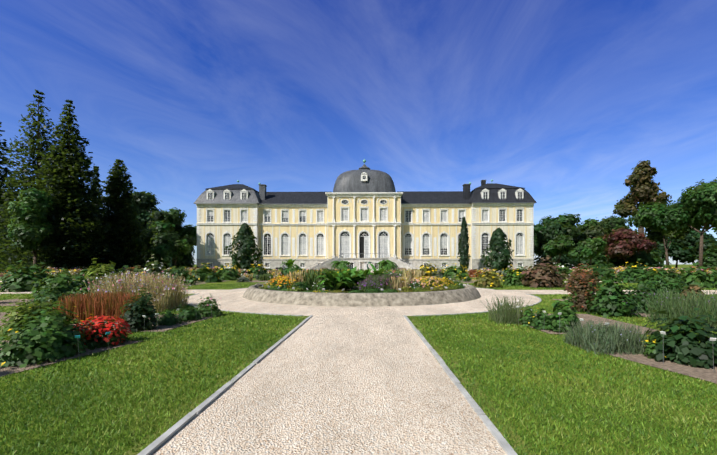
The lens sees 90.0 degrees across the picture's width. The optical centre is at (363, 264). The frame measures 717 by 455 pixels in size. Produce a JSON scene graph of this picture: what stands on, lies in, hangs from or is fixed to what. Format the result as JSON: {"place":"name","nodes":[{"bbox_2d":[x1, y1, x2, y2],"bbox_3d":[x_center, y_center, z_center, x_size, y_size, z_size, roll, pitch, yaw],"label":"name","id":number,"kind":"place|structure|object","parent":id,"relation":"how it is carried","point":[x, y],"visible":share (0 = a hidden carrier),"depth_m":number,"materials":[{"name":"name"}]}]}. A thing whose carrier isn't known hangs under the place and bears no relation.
{"place":"outdoors","nodes":[
{"label":"outdoors","id":0,"kind":"place"},
{"bbox_2d":[0,264,716,454],"bbox_3d":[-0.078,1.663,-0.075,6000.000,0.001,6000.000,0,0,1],"label":"lawn","id":1,"kind":"structure","parent":0,"point":[682,266],"depth_m":4.88,"materials":[{"name":"green plant"}]},
{"bbox_2d":[123,316,533,454],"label":"dry lawn edges","id":2,"kind":"object","parent":1,"relation":"on","point":[495,420],"visible":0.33,"depth_m":4.27,"materials":[{"name":"green plant"}]},
{"bbox_2d":[0,272,716,454],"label":"gravel paths","id":3,"kind":"structure","parent":1,"relation":"on","point":[330,380],"depth_m":4.53,"materials":[{"name":"beige gravel"}]},
{"bbox_2d":[137,288,540,454],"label":"path kerbs","id":4,"kind":"structure","parent":3,"relation":"on","point":[168,434],"depth_m":4.34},
{"bbox_2d":[0,275,716,382],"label":"bed soil","id":5,"kind":"structure","parent":1,"relation":"on","point":[706,374],"depth_m":6.56,"materials":[{"name":"brown soil"}]},
{"bbox_2d":[0,270,716,369],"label":"plant labels","id":6,"kind":"object","parent":5,"relation":"on","point":[431,288],"visible":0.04,"depth_m":8.80,"materials":[{"name":"white"}]},
{"bbox_2d":[243,283,480,306],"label":"low stone wall","id":7,"kind":"structure","parent":1,"relation":"on","point":[464,294],"depth_m":14.64,"materials":[{"name":"stone"}]},
{"bbox_2d":[331,260,396,290],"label":"plant stems","id":8,"kind":"object","parent":1,"relation":"on","point":[347,267],"visible":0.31,"depth_m":74.85,"materials":[{"name":"green plant"}]},
{"bbox_2d":[194,158,536,271],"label":"palace","id":9,"kind":"structure","parent":1,"relation":"on","point":[362,216],"depth_m":84.31,"materials":[{"name":"yellow paint"}]},
{"bbox_2d":[23,96,716,270],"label":"tree trunks","id":10,"kind":"object","parent":1,"relation":"on","point":[702,232],"visible":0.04,"depth_m":72.58,"materials":[{"name":"brown plant"}]},
{"bbox_2d":[0,89,716,454],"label":"foliage","id":11,"kind":"object","parent":10,"relation":"attached to","point":[112,245],"visible":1,"depth_m":11.42,"materials":[{"name":"green plant"}]},
{"bbox_2d":[0,0,716,263],"label":"sky","id":12,"kind":"structure","parent":0,"point":[558,101],"materials":[{"name":"blue"}]}
]}

